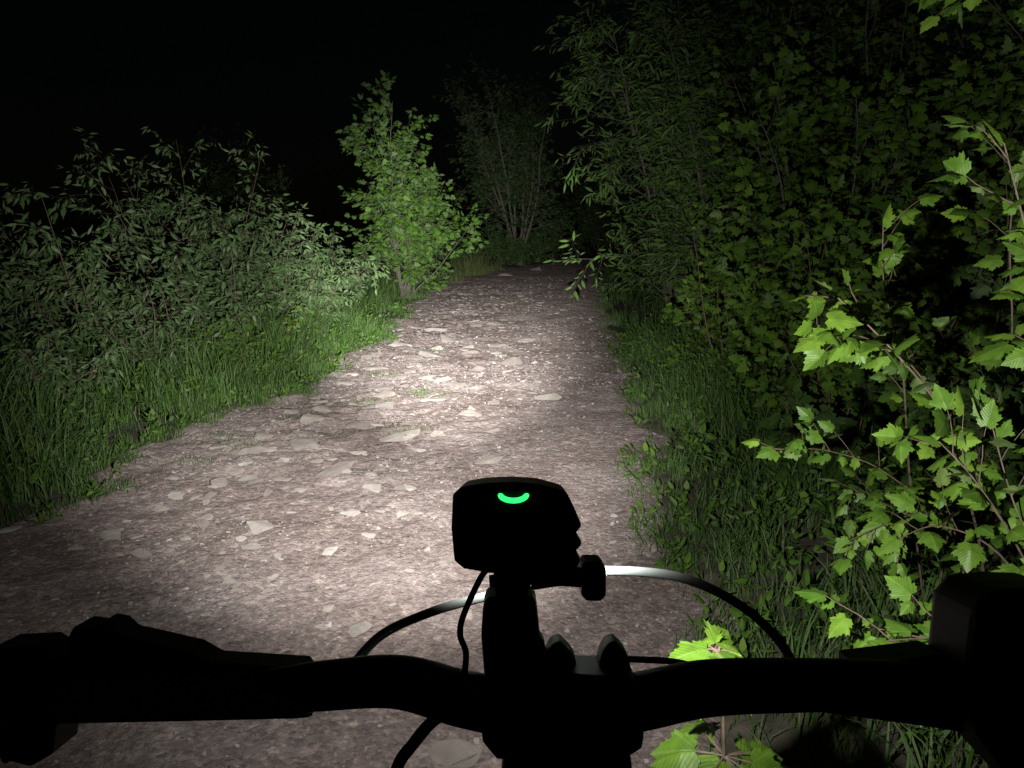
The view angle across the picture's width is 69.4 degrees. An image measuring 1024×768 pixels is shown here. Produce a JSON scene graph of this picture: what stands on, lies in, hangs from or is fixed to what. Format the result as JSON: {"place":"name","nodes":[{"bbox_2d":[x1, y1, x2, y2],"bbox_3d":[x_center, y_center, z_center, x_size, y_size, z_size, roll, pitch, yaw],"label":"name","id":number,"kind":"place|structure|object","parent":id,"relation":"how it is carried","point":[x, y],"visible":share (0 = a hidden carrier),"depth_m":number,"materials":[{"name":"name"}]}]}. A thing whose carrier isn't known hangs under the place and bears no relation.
{"place":"outdoors","nodes":[
{"label":"outdoors","id":0,"kind":"place"},
{"bbox_2d":[0,256,737,767],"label":"dirt path","id":1,"kind":"structure","parent":0,"point":[382,584],"depth_m":3.73,"materials":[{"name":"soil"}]},
{"bbox_2d":[0,267,661,767],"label":"path stones","id":2,"kind":"object","parent":1,"relation":"on","point":[450,753],"visible":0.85,"depth_m":4.84,"materials":[{"name":"grey stone"}]},
{"bbox_2d":[650,620,782,767],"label":"maple sapling","id":3,"kind":"object","parent":1,"relation":"on","point":[677,749],"visible":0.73,"depth_m":1.01,"materials":[{"name":"green plant"}]},
{"bbox_2d":[0,566,1023,767],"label":"bicycle handlebar","id":4,"kind":"object","parent":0,"point":[961,673],"visible":0.97,"depth_m":0.47,"materials":[{"name":"black metal"}]},
{"bbox_2d":[452,476,605,689],"bbox_3d":[0.010,0.135,0.488,0.100,0.144,0.052,0,0,0],"label":"bicycle headlight","id":5,"kind":"object","parent":4,"relation":"attached to","point":[517,536],"visible":1,"depth_m":0.47},
{"bbox_2d":[0,236,1023,767],"bbox_3d":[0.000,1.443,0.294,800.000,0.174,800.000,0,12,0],"label":"ground","id":6,"kind":"structure","parent":0,"point":[784,744],"depth_m":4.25,"materials":[{"name":"green plant"}]},
{"bbox_2d":[0,261,27,371],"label":"leafy shrub","id":7,"kind":"object","parent":6,"relation":"on","point":[6,291],"visible":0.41,"depth_m":6.83,"materials":[{"name":"green plant"}]},
{"bbox_2d":[0,318,126,422],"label":"leafy shrub","id":8,"kind":"object","parent":6,"relation":"on","point":[31,359],"visible":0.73,"depth_m":5.74,"materials":[{"name":"green plant"}]},
{"bbox_2d":[0,200,135,357],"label":"leafy shrub","id":9,"kind":"object","parent":6,"relation":"on","point":[35,297],"visible":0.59,"depth_m":8.10,"materials":[{"name":"green plant"}]},
{"bbox_2d":[0,181,223,373],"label":"leafy shrub","id":10,"kind":"object","parent":6,"relation":"on","point":[101,291],"visible":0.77,"depth_m":7.10,"materials":[{"name":"green plant"}]},
{"bbox_2d":[79,273,214,389],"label":"leafy shrub","id":11,"kind":"object","parent":6,"relation":"on","point":[158,333],"visible":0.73,"depth_m":6.78,"materials":[{"name":"green plant"}]},
{"bbox_2d":[22,126,289,332],"bbox_3d":[-4.392,-1.770,9.127,2.832,2.803,2.731,-10,15,-39],"label":"leafy shrub","id":12,"kind":"object","parent":6,"relation":"on","point":[154,209],"visible":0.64,"depth_m":9.14,"materials":[{"name":"green plant"}]},
{"bbox_2d":[132,196,271,313],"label":"leafy shrub","id":13,"kind":"object","parent":6,"relation":"on","point":[198,218],"visible":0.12,"depth_m":10.94,"materials":[{"name":"green plant"}]},
{"bbox_2d":[136,209,283,358],"bbox_3d":[-3.177,-0.996,8.176,1.444,1.839,1.642,0,12,0],"label":"leafy shrub","id":14,"kind":"object","parent":6,"relation":"on","point":[238,279],"visible":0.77,"depth_m":7.95,"materials":[{"name":"green plant"}]},
{"bbox_2d":[170,313,269,376],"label":"leafy shrub","id":15,"kind":"object","parent":6,"relation":"on","point":[226,334],"visible":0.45,"depth_m":7.50,"materials":[{"name":"green plant"}]},
{"bbox_2d":[132,185,319,327],"bbox_3d":[-3.712,-1.504,9.646,2.620,2.075,1.831,4,12,18],"label":"leafy shrub","id":16,"kind":"object","parent":6,"relation":"on","point":[250,239],"visible":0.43,"depth_m":9.37,"materials":[{"name":"green plant"}]},
{"bbox_2d":[171,196,342,331],"bbox_3d":[-3.224,-1.419,9.465,2.082,1.980,1.654,0,12,0],"label":"leafy shrub","id":17,"kind":"object","parent":6,"relation":"on","point":[287,300],"visible":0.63,"depth_m":9.41,"materials":[{"name":"green plant"}]},
{"bbox_2d":[218,290,308,362],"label":"leafy shrub","id":18,"kind":"object","parent":6,"relation":"on","point":[290,330],"visible":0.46,"depth_m":8.16,"materials":[{"name":"green plant"}]},
{"bbox_2d":[263,228,376,335],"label":"leafy shrub","id":19,"kind":"object","parent":6,"relation":"on","point":[328,288],"visible":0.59,"depth_m":10.45,"materials":[{"name":"green plant"}]},
{"bbox_2d":[264,218,389,326],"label":"leafy shrub","id":20,"kind":"object","parent":6,"relation":"on","point":[316,260],"visible":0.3,"depth_m":10.96,"materials":[{"name":"green plant"}]},
{"bbox_2d":[283,240,378,305],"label":"leafy shrub","id":21,"kind":"object","parent":6,"relation":"on","point":[356,289],"visible":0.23,"depth_m":13.28,"materials":[{"name":"green plant"}]},
{"bbox_2d":[320,227,387,298],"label":"leafy shrub","id":22,"kind":"object","parent":6,"relation":"on","point":[363,269],"visible":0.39,"depth_m":15.24,"materials":[{"name":"green plant"}]},
{"bbox_2d":[145,121,662,273],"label":"distant bushes","id":23,"kind":"object","parent":6,"relation":"on","point":[512,250],"visible":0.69,"depth_m":32.26,"materials":[{"name":"green plant"}]},
{"bbox_2d":[334,70,489,298],"bbox_3d":[-2.069,-4.338,16.631,3.473,4.897,4.710,-4,12,-20],"label":"maple tree","id":24,"kind":"object","parent":6,"relation":"on","point":[416,244],"visible":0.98,"depth_m":16.47,"materials":[{"name":"green plant"}]},
{"bbox_2d":[382,182,469,264],"bbox_3d":[-3.633,-6.417,30.215,3.804,3.633,3.359,0,12,0],"label":"broadleaf tree","id":25,"kind":"object","parent":6,"relation":"on","point":[449,214],"visible":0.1,"depth_m":30.62,"materials":[{"name":"green plant"}]},
{"bbox_2d":[388,251,506,289],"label":"dry grass","id":26,"kind":"structure","parent":6,"relation":"on","point":[480,266],"depth_m":26.29,"materials":[{"name":"green plant"}]},
{"bbox_2d":[432,50,580,264],"bbox_3d":[-0.184,-10.136,34.764,6.928,9.058,8.520,0,12,0],"label":"broadleaf tree","id":27,"kind":"object","parent":6,"relation":"on","point":[488,157],"visible":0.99,"depth_m":33.66,"materials":[{"name":"green plant"}]},
{"bbox_2d":[0,290,1023,745],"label":"weeds","id":28,"kind":"object","parent":6,"relation":"on","point":[794,512],"visible":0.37,"depth_m":4.28,"materials":[{"name":"green plant"}]},
{"bbox_2d":[565,0,718,275],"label":"willow tree","id":29,"kind":"object","parent":6,"relation":"on","point":[600,16],"visible":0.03,"depth_m":18.28,"materials":[{"name":"green plant"}]},
{"bbox_2d":[532,0,797,321],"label":"willow tree","id":30,"kind":"object","parent":6,"relation":"on","point":[633,139],"visible":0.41,"depth_m":11.04,"materials":[{"name":"green plant"}]},
{"bbox_2d":[662,202,774,376],"bbox_3d":[2.087,-0.861,7.257,1.183,1.801,1.204,0,12,0],"label":"maple shrub","id":31,"kind":"object","parent":6,"relation":"on","point":[697,296],"visible":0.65,"depth_m":7.21,"materials":[{"name":"green plant"}]},
{"bbox_2d":[584,0,865,299],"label":"willow tree","id":32,"kind":"object","parent":6,"relation":"on","point":[684,2],"visible":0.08,"depth_m":14.60,"materials":[{"name":"green plant"}]},
{"bbox_2d":[621,0,848,287],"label":"broadleaf tree","id":33,"kind":"object","parent":6,"relation":"on","point":[737,32],"visible":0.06,"depth_m":15.88,"materials":[{"name":"green plant"}]},
{"bbox_2d":[606,0,866,338],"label":"willow tree","id":34,"kind":"object","parent":6,"relation":"on","point":[690,143],"visible":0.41,"depth_m":9.55,"materials":[{"name":"green plant"}]},
{"bbox_2d":[660,94,826,344],"bbox_3d":[2.979,-1.937,9.365,1.743,3.077,2.414,0,12,0],"label":"maple tree","id":35,"kind":"object","parent":6,"relation":"on","point":[725,234],"visible":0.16,"depth_m":9.52,"materials":[{"name":"green plant"}]},
{"bbox_2d":[663,25,899,350],"bbox_3d":[3.102,-1.929,8.242,2.664,3.913,2.015,-6,13,-29],"label":"maple tree","id":36,"kind":"object","parent":6,"relation":"on","point":[791,155],"visible":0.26,"depth_m":7.91,"materials":[{"name":"green plant"}]},
{"bbox_2d":[712,142,941,400],"bbox_3d":[2.286,-0.710,5.553,1.424,2.187,1.392,-7,13,-29],"label":"maple shrub","id":37,"kind":"object","parent":6,"relation":"on","point":[827,231],"visible":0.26,"depth_m":5.41,"materials":[{"name":"green plant"}]},
{"bbox_2d":[728,220,925,446],"bbox_3d":[2.071,-0.258,4.825,1.133,1.591,1.695,7,13,29],"label":"maple shrub","id":38,"kind":"object","parent":6,"relation":"on","point":[825,373],"visible":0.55,"depth_m":4.74,"materials":[{"name":"green plant"}]},
{"bbox_2d":[753,364,900,517],"bbox_3d":[1.709,0.296,4.018,0.754,0.828,0.601,4,12,21],"label":"maple shrub","id":39,"kind":"object","parent":6,"relation":"on","point":[854,443],"visible":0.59,"depth_m":3.96,"materials":[{"name":"green plant"}]},
{"bbox_2d":[705,30,954,386],"bbox_3d":[2.738,-1.367,6.418,2.249,3.138,1.864,0,12,0],"label":"maple tree","id":40,"kind":"object","parent":6,"relation":"on","point":[886,151],"visible":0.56,"depth_m":6.05,"materials":[{"name":"green plant"}]},
{"bbox_2d":[686,0,997,339],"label":"maple tree","id":41,"kind":"object","parent":6,"relation":"on","point":[920,62],"visible":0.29,"depth_m":8.20,"materials":[{"name":"green plant"}]},
{"bbox_2d":[670,0,1022,303],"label":"broadleaf tree","id":42,"kind":"object","parent":6,"relation":"on","point":[892,8],"visible":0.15,"depth_m":10.92,"materials":[{"name":"green plant"}]},
{"bbox_2d":[741,406,964,575],"bbox_3d":[1.045,0.585,2.010,0.809,1.053,0.324,-3,12,-13],"label":"maple sapling","id":43,"kind":"object","parent":6,"relation":"on","point":[870,530],"visible":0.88,"depth_m":1.95,"materials":[{"name":"green plant"}]},
{"bbox_2d":[788,269,984,570],"bbox_3d":[1.063,0.422,1.892,1.062,1.421,0.304,-4,12,-21],"label":"maple sapling","id":44,"kind":"object","parent":6,"relation":"on","point":[846,349],"visible":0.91,"depth_m":1.60,"materials":[{"name":"green plant"}]},
{"bbox_2d":[779,84,1023,476],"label":"maple shrub","id":45,"kind":"object","parent":6,"relation":"on","point":[982,178],"visible":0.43,"depth_m":4.34,"materials":[{"name":"green plant"}]},
{"bbox_2d":[794,558,1023,726],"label":"maple sapling","id":46,"kind":"object","parent":6,"relation":"on","point":[903,589],"visible":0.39,"depth_m":1.24,"materials":[{"name":"green plant"}]},
{"bbox_2d":[816,0,1023,620],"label":"maple sapling","id":47,"kind":"object","parent":6,"relation":"on","point":[886,260],"visible":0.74,"depth_m":2.22,"materials":[{"name":"green plant"}]},
{"bbox_2d":[829,0,1022,323],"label":"broadleaf tree","id":48,"kind":"object","parent":6,"relation":"on","point":[974,53],"visible":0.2,"depth_m":8.38,"materials":[{"name":"green plant"}]},
{"bbox_2d":[843,0,1023,405],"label":"maple tree","id":49,"kind":"object","parent":6,"relation":"on","point":[1012,73],"visible":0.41,"depth_m":5.80,"materials":[{"name":"green plant"}]},
{"bbox_2d":[864,115,1023,577],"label":"maple sapling","id":50,"kind":"object","parent":6,"relation":"on","point":[973,490],"visible":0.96,"depth_m":1.55,"materials":[{"name":"green plant"}]},
{"bbox_2d":[874,224,1023,548],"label":"maple shrub","id":51,"kind":"object","parent":6,"relation":"on","point":[1014,386],"visible":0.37,"depth_m":3.30,"materials":[{"name":"green plant"}]},
{"bbox_2d":[933,86,1023,473],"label":"maple shrub","id":52,"kind":"object","parent":6,"relation":"on","point":[993,159],"visible":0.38,"depth_m":4.02,"materials":[{"name":"green plant"}]},
{"bbox_2d":[985,516,1011,547],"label":"maple shrub","id":53,"kind":"object","parent":6,"relation":"on","point":[999,536],"visible":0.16,"depth_m":2.40,"materials":[{"name":"green plant"}]},
{"bbox_2d":[0,0,1023,236],"label":"sky","id":54,"kind":"structure","parent":0,"point":[290,72],"materials":[{"name":"black"}]}
]}

